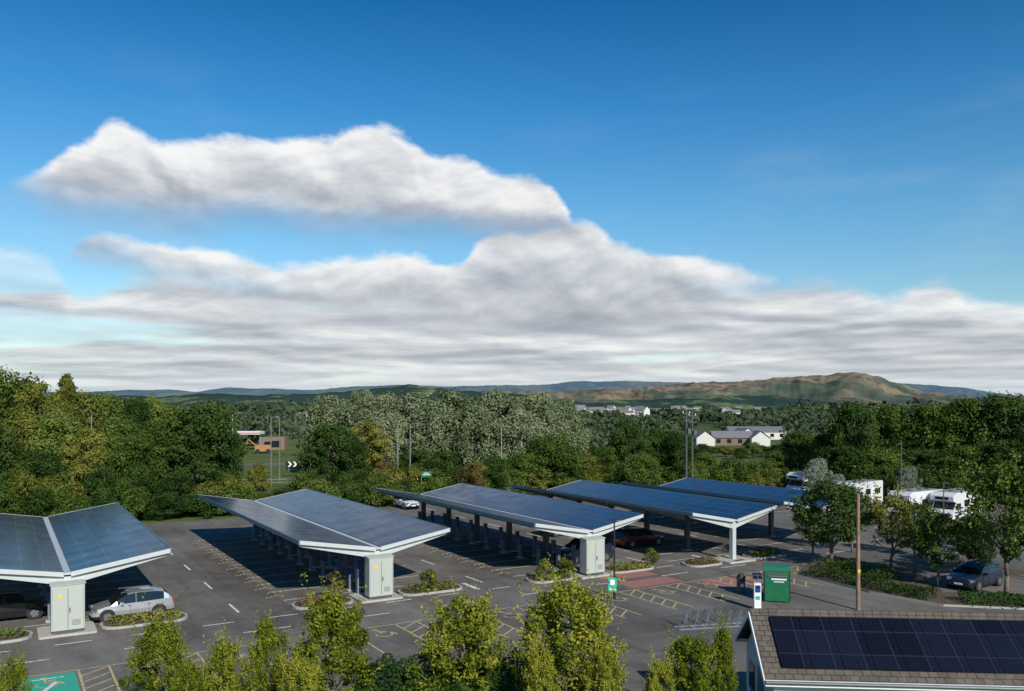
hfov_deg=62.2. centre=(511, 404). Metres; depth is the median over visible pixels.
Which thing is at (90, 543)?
solar carport
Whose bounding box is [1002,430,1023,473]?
sycamore tree
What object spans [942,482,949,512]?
street lamp
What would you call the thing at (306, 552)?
ev charging post
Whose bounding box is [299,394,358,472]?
willow tree
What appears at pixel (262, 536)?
ev charging post
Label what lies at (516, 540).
ev charging post
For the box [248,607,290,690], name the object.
ornamental tree
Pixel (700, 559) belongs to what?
shrub planting
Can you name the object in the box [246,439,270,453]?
orange digger
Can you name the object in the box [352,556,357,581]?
ev charging post
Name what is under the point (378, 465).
autumn shrub
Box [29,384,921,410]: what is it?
wooded hills
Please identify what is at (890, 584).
clipped hedge
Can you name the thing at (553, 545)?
ev charging post
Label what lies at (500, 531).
ev charging post
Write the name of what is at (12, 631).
shrub planting
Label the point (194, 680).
ornamental tree
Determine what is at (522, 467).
broadleaf tree
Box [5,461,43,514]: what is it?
olive shrub
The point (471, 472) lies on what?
autumn shrub
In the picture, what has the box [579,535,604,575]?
electrical cabinet
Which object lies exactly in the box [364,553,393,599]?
electrical cabinet
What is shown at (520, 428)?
willow tree
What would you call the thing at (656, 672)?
ornamental tree
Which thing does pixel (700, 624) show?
cycle rack
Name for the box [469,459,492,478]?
olive shrub
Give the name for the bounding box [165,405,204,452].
ash tree
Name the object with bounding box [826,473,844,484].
silver leaved shrub
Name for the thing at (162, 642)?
ornamental tree
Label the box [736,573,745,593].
litter bin
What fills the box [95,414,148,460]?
broadleaf tree
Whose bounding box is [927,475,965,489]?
green shrub
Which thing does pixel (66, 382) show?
poplar tree
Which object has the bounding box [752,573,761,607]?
parking pay machine
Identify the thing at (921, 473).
dark shrub
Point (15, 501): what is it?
dark shrub
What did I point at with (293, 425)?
distant woodland
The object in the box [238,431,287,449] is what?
filling station
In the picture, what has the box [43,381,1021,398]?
distant hills
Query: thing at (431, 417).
willow tree
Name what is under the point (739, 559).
concrete plinth
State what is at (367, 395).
poplar tree
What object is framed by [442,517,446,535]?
ev charging post
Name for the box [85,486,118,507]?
dark shrub
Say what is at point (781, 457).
broadleaf tree
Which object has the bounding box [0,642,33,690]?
ornamental tree
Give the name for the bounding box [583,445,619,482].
broadleaf tree
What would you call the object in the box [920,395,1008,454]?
broadleaf tree
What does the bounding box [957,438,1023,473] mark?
sycamore tree
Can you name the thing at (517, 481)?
green shrub
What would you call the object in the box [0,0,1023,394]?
sky
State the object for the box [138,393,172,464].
broadleaf tree
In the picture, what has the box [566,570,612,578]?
concrete plinth
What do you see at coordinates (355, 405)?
poplar tree
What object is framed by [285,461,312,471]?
chevron sign
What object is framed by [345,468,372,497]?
dark shrub
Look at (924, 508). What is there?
young tree
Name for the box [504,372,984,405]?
moorland hills
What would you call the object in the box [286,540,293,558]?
ev charging post
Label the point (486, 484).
green shrub
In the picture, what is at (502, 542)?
ev charging post
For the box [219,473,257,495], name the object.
olive shrub
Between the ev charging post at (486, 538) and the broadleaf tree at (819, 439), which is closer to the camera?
the ev charging post at (486, 538)
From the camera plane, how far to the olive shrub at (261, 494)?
93.12 m
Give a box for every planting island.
[0,630,32,643]
[100,612,187,629]
[291,597,353,609]
[398,583,461,595]
[526,573,572,583]
[605,564,653,573]
[682,559,721,566]
[743,551,785,558]
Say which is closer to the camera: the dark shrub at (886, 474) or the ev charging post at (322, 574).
the ev charging post at (322, 574)
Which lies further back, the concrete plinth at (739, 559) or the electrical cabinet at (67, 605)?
the concrete plinth at (739, 559)
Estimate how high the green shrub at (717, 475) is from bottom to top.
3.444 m
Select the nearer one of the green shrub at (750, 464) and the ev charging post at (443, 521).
the ev charging post at (443, 521)
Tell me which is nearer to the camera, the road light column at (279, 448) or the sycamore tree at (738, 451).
the road light column at (279, 448)
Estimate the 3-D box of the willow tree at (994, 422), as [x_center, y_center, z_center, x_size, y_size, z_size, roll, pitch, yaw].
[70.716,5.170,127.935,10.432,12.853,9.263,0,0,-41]
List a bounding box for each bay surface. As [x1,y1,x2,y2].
[17,672,79,690]
[918,572,1023,593]
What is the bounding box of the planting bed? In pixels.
[798,560,1023,609]
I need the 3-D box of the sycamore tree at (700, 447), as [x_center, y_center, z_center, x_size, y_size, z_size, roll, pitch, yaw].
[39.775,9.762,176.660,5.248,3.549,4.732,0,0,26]
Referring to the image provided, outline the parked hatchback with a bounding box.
[89,585,173,622]
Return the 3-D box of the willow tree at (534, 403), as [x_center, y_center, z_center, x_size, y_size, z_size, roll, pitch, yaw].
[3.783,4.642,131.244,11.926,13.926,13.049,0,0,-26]
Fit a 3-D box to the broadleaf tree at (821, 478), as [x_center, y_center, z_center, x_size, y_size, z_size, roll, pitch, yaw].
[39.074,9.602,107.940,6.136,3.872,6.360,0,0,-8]
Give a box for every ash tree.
[0,380,65,437]
[0,391,16,429]
[0,417,67,472]
[53,426,109,494]
[54,389,104,466]
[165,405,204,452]
[348,420,393,479]
[564,453,608,478]
[715,445,732,455]
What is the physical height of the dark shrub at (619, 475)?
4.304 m
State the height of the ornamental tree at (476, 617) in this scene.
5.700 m
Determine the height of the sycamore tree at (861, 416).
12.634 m
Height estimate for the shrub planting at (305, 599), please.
0.499 m
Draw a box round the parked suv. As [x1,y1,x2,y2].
[553,537,612,564]
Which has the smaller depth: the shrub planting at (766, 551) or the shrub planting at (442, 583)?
the shrub planting at (442, 583)
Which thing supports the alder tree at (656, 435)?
on the ground
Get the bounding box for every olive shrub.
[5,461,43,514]
[38,470,85,498]
[78,436,133,499]
[190,479,226,514]
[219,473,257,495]
[245,462,271,491]
[256,492,269,498]
[371,465,406,486]
[404,464,430,485]
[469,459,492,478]
[520,470,547,494]
[546,471,575,489]
[581,466,602,481]
[597,464,616,482]
[738,474,766,485]
[767,474,788,487]
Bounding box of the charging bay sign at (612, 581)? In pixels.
[608,577,616,604]
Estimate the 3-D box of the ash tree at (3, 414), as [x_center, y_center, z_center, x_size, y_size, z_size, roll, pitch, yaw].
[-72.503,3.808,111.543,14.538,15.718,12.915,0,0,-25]
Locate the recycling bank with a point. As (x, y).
(776, 582)
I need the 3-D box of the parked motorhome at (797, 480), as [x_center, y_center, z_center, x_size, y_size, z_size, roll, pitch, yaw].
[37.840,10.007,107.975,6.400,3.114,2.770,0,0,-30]
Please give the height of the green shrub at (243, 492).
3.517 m
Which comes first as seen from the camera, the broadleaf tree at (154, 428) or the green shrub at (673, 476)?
the broadleaf tree at (154, 428)
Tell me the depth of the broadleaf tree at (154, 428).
96.47 m
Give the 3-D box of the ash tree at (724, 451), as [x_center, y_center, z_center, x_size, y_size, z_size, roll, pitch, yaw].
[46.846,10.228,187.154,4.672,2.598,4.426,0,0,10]
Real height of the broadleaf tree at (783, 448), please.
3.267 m
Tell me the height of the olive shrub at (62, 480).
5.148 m
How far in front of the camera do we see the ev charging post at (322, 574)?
56.77 m
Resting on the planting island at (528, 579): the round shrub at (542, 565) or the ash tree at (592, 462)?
the round shrub at (542, 565)
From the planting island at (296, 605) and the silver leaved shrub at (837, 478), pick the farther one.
the silver leaved shrub at (837, 478)
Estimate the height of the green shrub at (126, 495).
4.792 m
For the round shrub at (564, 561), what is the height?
1.387 m
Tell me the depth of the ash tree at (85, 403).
107.66 m
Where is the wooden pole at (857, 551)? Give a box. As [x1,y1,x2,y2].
[856,493,859,609]
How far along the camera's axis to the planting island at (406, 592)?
51.96 m
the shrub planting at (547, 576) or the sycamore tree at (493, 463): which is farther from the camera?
the sycamore tree at (493, 463)
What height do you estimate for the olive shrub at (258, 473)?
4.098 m
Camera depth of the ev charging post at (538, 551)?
61.46 m
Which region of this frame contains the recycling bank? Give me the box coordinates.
[763,563,790,602]
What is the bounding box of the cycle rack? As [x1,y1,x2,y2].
[674,607,741,629]
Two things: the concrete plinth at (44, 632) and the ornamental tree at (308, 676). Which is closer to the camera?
the ornamental tree at (308, 676)
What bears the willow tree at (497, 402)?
on the ground
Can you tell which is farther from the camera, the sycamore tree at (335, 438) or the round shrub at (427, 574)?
the sycamore tree at (335, 438)
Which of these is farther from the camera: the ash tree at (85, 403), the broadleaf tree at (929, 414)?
the broadleaf tree at (929, 414)
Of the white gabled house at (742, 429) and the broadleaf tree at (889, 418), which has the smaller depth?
the broadleaf tree at (889, 418)
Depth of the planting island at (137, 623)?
44.38 m
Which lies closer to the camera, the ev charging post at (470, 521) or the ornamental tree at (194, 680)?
the ornamental tree at (194, 680)
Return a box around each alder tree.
[203,423,244,480]
[330,434,375,475]
[641,425,679,471]
[776,428,814,471]
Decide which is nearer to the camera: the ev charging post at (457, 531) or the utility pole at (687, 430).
the ev charging post at (457, 531)
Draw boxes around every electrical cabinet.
[49,578,85,634]
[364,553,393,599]
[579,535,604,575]
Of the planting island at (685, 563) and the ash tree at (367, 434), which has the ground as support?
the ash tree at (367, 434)
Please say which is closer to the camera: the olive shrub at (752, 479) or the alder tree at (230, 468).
the alder tree at (230, 468)
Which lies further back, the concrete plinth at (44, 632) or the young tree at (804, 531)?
the young tree at (804, 531)
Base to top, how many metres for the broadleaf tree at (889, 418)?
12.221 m
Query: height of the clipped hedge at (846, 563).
1.054 m
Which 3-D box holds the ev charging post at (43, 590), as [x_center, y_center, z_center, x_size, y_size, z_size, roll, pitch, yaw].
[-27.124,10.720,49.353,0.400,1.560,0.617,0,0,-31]
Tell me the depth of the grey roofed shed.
281.34 m
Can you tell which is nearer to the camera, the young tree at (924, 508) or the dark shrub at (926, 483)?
the young tree at (924, 508)
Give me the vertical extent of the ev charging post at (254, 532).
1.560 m
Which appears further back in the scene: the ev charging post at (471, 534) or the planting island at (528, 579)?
the ev charging post at (471, 534)
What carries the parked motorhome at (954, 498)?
on the car park asphalt
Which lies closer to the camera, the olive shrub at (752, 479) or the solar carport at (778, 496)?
the solar carport at (778, 496)
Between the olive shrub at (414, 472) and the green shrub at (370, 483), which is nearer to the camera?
the green shrub at (370, 483)
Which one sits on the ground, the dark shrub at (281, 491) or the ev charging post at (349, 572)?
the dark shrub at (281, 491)
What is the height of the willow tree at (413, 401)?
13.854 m
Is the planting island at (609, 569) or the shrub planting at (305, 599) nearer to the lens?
the shrub planting at (305, 599)
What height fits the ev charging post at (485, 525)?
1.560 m
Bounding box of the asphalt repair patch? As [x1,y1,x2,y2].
[183,527,965,648]
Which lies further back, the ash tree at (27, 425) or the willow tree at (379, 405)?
the willow tree at (379, 405)
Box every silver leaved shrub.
[803,458,832,488]
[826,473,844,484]
[896,466,922,489]
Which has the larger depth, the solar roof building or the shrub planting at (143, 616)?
the shrub planting at (143, 616)
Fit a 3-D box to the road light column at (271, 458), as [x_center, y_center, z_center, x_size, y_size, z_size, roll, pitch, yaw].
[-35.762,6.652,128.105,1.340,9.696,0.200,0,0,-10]
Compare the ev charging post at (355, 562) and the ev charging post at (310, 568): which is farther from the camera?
the ev charging post at (310, 568)
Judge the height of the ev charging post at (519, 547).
1.560 m
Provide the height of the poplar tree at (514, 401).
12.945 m
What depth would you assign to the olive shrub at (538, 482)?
106.58 m
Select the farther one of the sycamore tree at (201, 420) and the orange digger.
the orange digger
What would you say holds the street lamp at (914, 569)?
on the planting bed
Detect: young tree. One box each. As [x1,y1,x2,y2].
[785,471,872,564]
[791,499,833,559]
[832,478,880,552]
[863,482,923,569]
[896,506,977,586]
[899,497,947,550]
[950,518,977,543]
[952,447,1023,595]
[954,508,1013,561]
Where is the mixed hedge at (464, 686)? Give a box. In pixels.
[206,676,751,690]
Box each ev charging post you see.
[43,583,44,597]
[45,583,49,598]
[45,592,49,622]
[252,524,257,539]
[260,528,265,544]
[268,531,274,548]
[277,536,283,553]
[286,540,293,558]
[296,545,303,564]
[303,548,308,557]
[307,548,314,570]
[319,552,326,576]
[325,551,332,568]
[333,558,338,583]
[346,565,354,590]
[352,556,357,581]
[355,568,360,593]
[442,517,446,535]
[454,521,460,539]
[468,520,472,537]
[468,524,474,543]
[482,523,486,542]
[483,528,490,548]
[497,527,502,546]
[499,532,506,552]
[514,531,519,551]
[516,537,523,557]
[531,535,536,556]
[534,541,540,563]
[550,540,555,561]
[554,546,560,569]
[571,545,577,567]
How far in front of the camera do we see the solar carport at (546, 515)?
65.81 m
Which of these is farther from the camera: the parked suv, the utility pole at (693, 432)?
the utility pole at (693, 432)
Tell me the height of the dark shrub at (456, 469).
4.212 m
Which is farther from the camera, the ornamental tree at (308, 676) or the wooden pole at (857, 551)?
the wooden pole at (857, 551)
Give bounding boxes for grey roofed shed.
[723,426,789,439]
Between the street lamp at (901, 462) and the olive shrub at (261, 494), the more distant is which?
the olive shrub at (261, 494)
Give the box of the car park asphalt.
[0,486,1023,690]
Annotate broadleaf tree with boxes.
[0,366,54,466]
[16,404,87,483]
[82,390,131,433]
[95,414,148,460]
[103,433,175,491]
[136,419,202,495]
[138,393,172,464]
[192,398,249,470]
[423,448,463,478]
[505,453,546,491]
[514,432,588,487]
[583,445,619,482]
[619,451,670,484]
[683,450,719,479]
[743,441,763,457]
[759,449,799,475]
[763,444,782,453]
[773,444,798,456]
[801,433,835,466]
[803,469,836,486]
[842,447,918,483]
[858,402,925,459]
[883,401,958,478]
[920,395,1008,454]
[922,444,988,479]
[1003,394,1023,436]
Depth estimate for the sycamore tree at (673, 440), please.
115.16 m
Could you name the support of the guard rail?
on the ground
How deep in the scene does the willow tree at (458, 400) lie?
128.54 m
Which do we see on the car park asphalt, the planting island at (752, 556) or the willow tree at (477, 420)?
the planting island at (752, 556)
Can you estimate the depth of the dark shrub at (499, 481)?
104.18 m
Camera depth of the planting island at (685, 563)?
60.75 m
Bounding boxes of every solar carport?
[0,502,171,583]
[197,489,450,581]
[375,483,643,562]
[508,480,776,559]
[621,478,830,544]
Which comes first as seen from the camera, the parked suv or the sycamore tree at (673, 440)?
the parked suv
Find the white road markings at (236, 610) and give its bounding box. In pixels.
[3,505,994,665]
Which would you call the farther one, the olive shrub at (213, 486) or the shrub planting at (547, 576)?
the olive shrub at (213, 486)
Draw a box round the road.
[237,462,773,465]
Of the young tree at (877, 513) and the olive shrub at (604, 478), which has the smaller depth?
the young tree at (877, 513)
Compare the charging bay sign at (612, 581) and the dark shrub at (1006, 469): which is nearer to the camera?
the charging bay sign at (612, 581)
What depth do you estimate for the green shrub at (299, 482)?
95.68 m
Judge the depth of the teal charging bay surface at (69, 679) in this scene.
34.98 m
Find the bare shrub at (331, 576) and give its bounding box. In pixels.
[326,571,345,596]
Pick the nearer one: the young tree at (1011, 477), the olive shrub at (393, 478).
the young tree at (1011, 477)
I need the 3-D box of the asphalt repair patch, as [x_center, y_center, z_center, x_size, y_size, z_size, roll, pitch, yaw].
[5.875,11.494,61.923,50.000,0.001,40.000,0,0,-31]
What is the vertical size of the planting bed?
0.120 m
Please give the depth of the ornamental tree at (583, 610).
29.48 m
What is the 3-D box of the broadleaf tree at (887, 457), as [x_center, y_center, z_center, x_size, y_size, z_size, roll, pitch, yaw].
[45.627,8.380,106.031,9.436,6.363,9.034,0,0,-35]
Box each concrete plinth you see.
[37,621,96,639]
[348,592,402,603]
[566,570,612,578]
[709,555,755,563]
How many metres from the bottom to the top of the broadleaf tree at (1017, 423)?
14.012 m
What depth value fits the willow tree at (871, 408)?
127.17 m
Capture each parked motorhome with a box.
[785,471,825,489]
[836,479,882,505]
[887,487,942,519]
[929,488,981,522]
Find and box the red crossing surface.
[598,571,762,587]
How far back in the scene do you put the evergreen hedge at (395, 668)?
30.18 m
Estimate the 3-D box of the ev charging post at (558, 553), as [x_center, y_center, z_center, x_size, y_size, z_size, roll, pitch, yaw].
[3.247,10.720,59.375,0.400,1.560,0.617,0,0,-31]
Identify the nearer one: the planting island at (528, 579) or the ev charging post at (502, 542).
the planting island at (528, 579)
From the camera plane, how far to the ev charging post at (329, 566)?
59.61 m
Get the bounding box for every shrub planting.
[0,627,24,640]
[107,609,181,625]
[297,593,347,606]
[401,580,457,592]
[529,569,570,580]
[606,560,651,570]
[685,555,719,564]
[745,548,784,556]
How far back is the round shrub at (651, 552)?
59.93 m
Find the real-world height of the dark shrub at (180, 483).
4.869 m
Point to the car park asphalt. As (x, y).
(197, 598)
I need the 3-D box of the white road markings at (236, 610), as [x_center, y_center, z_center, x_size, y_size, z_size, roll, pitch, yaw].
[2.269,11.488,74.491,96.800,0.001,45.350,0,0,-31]
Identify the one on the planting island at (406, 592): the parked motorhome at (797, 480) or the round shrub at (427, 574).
the round shrub at (427, 574)
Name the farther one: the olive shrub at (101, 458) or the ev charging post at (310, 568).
the olive shrub at (101, 458)
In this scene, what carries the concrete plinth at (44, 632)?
on the car park asphalt
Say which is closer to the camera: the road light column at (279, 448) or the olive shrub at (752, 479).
the olive shrub at (752, 479)
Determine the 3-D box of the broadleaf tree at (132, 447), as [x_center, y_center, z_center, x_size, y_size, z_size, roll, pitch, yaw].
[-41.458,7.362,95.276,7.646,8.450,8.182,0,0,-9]
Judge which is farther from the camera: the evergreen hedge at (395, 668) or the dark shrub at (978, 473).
the dark shrub at (978, 473)
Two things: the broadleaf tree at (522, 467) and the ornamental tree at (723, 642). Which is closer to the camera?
the ornamental tree at (723, 642)
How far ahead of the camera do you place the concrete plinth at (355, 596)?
50.17 m
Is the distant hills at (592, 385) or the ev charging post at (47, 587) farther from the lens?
the distant hills at (592, 385)
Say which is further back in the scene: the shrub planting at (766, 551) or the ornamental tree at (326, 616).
the shrub planting at (766, 551)
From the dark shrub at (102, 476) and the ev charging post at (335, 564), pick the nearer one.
the ev charging post at (335, 564)
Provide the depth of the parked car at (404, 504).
93.29 m
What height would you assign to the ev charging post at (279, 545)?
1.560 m
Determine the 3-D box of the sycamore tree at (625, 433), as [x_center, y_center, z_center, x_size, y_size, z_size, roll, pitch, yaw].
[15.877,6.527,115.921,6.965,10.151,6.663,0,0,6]
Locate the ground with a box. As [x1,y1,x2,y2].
[86,411,1002,523]
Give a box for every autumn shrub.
[371,459,405,477]
[450,462,486,485]
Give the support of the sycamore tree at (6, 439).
on the ground
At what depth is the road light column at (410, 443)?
102.46 m
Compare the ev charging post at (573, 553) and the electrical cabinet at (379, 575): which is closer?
the electrical cabinet at (379, 575)
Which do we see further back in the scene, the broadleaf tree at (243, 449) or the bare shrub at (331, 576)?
the broadleaf tree at (243, 449)
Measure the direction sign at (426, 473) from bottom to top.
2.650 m
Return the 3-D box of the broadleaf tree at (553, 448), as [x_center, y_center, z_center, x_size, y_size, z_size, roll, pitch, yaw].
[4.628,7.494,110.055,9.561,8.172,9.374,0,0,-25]
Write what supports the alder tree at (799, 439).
on the ground
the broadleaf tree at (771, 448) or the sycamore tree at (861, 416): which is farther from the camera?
the broadleaf tree at (771, 448)
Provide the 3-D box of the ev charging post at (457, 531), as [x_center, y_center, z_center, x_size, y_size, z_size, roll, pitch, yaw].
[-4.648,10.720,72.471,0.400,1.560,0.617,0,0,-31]
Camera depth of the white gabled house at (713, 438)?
238.97 m
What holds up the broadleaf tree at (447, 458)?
on the ground
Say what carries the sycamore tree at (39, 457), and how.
on the ground
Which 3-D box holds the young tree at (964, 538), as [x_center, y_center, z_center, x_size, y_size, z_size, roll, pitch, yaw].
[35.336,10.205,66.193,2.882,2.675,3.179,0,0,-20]
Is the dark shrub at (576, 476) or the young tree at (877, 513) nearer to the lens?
the young tree at (877, 513)
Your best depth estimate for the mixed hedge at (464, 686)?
29.30 m
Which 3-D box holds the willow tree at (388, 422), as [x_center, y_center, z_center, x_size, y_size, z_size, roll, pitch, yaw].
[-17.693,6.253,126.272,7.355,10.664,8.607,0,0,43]
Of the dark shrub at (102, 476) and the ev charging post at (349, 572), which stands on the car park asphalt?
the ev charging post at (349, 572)
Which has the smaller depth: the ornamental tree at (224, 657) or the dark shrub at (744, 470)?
the ornamental tree at (224, 657)
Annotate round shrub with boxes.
[419,569,437,588]
[534,559,554,577]
[556,557,575,575]
[642,547,660,564]
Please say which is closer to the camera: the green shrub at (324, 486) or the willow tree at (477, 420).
the green shrub at (324, 486)
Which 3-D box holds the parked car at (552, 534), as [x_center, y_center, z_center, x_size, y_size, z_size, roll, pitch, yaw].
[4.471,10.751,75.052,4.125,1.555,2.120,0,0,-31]
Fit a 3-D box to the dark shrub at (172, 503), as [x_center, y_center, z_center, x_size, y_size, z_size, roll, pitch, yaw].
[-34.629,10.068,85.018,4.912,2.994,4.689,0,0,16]
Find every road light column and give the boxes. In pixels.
[270,417,273,480]
[279,417,280,480]
[397,423,407,469]
[409,423,419,474]
[501,426,510,458]
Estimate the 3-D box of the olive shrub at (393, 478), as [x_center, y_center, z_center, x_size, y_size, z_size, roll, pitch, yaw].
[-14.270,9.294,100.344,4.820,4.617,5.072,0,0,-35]
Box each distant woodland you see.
[4,402,1009,459]
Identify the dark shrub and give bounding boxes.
[0,476,18,502]
[14,484,58,516]
[77,461,117,505]
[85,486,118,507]
[115,461,162,517]
[140,491,188,520]
[154,470,197,513]
[185,491,227,516]
[266,486,297,496]
[333,480,369,502]
[335,473,366,496]
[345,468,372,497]
[437,478,457,487]
[444,463,462,484]
[485,470,515,489]
[567,470,583,483]
[606,462,638,485]
[719,456,754,482]
[868,463,897,501]
[894,464,931,489]
[913,476,947,489]
[971,468,1003,503]
[991,464,1019,500]
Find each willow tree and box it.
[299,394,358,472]
[352,390,409,460]
[372,412,412,468]
[386,390,436,466]
[404,400,471,469]
[416,386,504,468]
[447,400,515,469]
[474,389,523,456]
[492,404,560,467]
[504,391,577,460]
[557,398,591,464]
[852,405,887,459]
[967,398,1013,444]
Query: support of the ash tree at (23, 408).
on the ground
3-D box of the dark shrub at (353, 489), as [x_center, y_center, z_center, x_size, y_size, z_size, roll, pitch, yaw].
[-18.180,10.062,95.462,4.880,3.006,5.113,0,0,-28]
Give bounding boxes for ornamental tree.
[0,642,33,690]
[109,591,192,690]
[163,643,213,690]
[201,617,264,690]
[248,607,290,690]
[275,649,329,690]
[278,571,383,690]
[402,570,512,690]
[502,554,630,690]
[523,633,560,690]
[576,631,628,690]
[640,642,677,690]
[663,625,733,690]
[710,609,739,690]
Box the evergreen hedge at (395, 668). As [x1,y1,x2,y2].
[355,645,529,690]
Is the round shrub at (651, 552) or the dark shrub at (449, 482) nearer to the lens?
the round shrub at (651, 552)
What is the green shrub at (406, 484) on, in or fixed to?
on the ground
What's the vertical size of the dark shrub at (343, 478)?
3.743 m
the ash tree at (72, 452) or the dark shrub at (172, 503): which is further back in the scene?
the ash tree at (72, 452)
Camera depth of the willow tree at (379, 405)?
133.05 m
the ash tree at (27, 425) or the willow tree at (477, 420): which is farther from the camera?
the willow tree at (477, 420)
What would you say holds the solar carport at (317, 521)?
on the car park asphalt
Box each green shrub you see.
[0,482,23,514]
[44,485,89,516]
[111,474,153,518]
[216,482,261,513]
[286,469,320,491]
[302,476,343,497]
[360,473,402,506]
[385,477,422,493]
[415,469,449,491]
[417,475,446,493]
[463,477,492,487]
[494,468,526,493]
[633,461,663,485]
[663,471,683,483]
[682,460,709,479]
[707,457,742,481]
[708,468,736,482]
[743,460,770,484]
[749,460,782,485]
[777,469,798,480]
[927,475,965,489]
[948,468,979,483]
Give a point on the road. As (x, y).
(264, 464)
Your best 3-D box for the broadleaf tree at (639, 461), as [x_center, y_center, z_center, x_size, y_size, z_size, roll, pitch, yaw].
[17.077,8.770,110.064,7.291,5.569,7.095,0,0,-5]
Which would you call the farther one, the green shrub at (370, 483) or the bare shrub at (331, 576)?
the green shrub at (370, 483)
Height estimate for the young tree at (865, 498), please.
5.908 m
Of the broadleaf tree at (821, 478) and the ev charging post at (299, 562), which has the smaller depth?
the ev charging post at (299, 562)
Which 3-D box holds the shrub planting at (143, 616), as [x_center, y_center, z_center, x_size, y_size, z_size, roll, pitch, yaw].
[-19.444,11.204,44.950,3.599,0.556,1.496,0,0,-31]
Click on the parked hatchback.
(129, 600)
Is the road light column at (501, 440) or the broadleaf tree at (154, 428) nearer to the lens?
the broadleaf tree at (154, 428)
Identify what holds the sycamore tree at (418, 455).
on the ground
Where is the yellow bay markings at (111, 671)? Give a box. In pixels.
[11,526,819,690]
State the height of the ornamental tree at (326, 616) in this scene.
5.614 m
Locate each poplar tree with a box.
[49,372,82,420]
[344,390,363,435]
[357,389,374,422]
[506,396,524,447]
[538,398,560,463]
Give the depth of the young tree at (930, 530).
52.65 m
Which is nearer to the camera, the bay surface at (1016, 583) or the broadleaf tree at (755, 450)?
the bay surface at (1016, 583)
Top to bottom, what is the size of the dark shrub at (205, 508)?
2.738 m
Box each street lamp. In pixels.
[612,517,622,598]
[897,443,902,486]
[912,512,921,576]
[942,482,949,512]
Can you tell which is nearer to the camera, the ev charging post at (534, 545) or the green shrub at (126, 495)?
the ev charging post at (534, 545)
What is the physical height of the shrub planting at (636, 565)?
0.503 m
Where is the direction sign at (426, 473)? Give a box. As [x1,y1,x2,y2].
[421,471,431,486]
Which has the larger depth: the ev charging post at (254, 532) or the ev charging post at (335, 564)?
the ev charging post at (254, 532)
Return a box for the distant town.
[295,405,766,416]
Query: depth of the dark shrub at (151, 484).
87.06 m
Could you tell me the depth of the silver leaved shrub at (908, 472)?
95.67 m
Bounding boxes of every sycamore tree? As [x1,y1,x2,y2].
[0,415,26,486]
[4,448,75,498]
[105,395,154,434]
[143,401,244,496]
[292,422,360,484]
[392,448,442,476]
[480,455,514,488]
[603,415,651,478]
[655,431,698,479]
[693,443,713,457]
[731,447,747,459]
[814,397,883,472]
[816,444,867,480]
[897,447,958,480]
[952,390,1023,467]
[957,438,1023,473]
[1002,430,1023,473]
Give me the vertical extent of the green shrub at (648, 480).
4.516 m
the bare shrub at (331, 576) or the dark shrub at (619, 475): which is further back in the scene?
the dark shrub at (619, 475)
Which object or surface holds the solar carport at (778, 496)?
on the car park asphalt
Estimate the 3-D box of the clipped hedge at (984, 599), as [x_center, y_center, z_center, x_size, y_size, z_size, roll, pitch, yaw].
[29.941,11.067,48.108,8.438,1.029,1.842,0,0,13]
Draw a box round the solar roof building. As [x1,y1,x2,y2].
[735,608,1023,690]
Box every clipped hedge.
[805,563,937,600]
[817,556,903,579]
[957,589,1023,609]
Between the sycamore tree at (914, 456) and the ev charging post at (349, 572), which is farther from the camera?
the sycamore tree at (914, 456)
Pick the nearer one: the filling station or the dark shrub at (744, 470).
the dark shrub at (744, 470)
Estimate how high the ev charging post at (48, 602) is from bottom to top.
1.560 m
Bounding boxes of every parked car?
[0,587,47,619]
[392,496,419,509]
[539,530,559,536]
[612,525,663,548]
[947,559,1002,591]
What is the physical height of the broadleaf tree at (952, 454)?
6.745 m
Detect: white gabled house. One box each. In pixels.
[693,430,769,445]
[733,428,752,431]
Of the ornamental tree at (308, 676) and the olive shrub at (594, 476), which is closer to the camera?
the ornamental tree at (308, 676)
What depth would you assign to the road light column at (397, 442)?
102.93 m
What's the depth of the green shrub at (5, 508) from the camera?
77.42 m
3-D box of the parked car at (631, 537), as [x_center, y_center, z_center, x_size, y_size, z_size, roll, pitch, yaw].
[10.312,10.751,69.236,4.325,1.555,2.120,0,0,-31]
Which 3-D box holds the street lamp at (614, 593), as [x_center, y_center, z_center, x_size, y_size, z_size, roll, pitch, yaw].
[6.266,9.075,50.244,0.620,4.850,0.174,0,0,-11]
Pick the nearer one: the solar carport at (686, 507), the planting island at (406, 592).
the planting island at (406, 592)
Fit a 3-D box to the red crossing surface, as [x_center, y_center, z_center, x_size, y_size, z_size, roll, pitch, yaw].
[11.186,11.492,56.017,9.000,0.001,7.200,0,0,-31]
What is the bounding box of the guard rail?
[241,478,325,486]
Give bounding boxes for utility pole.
[683,409,690,477]
[688,412,696,477]
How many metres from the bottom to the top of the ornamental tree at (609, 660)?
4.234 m
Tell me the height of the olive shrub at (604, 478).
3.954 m

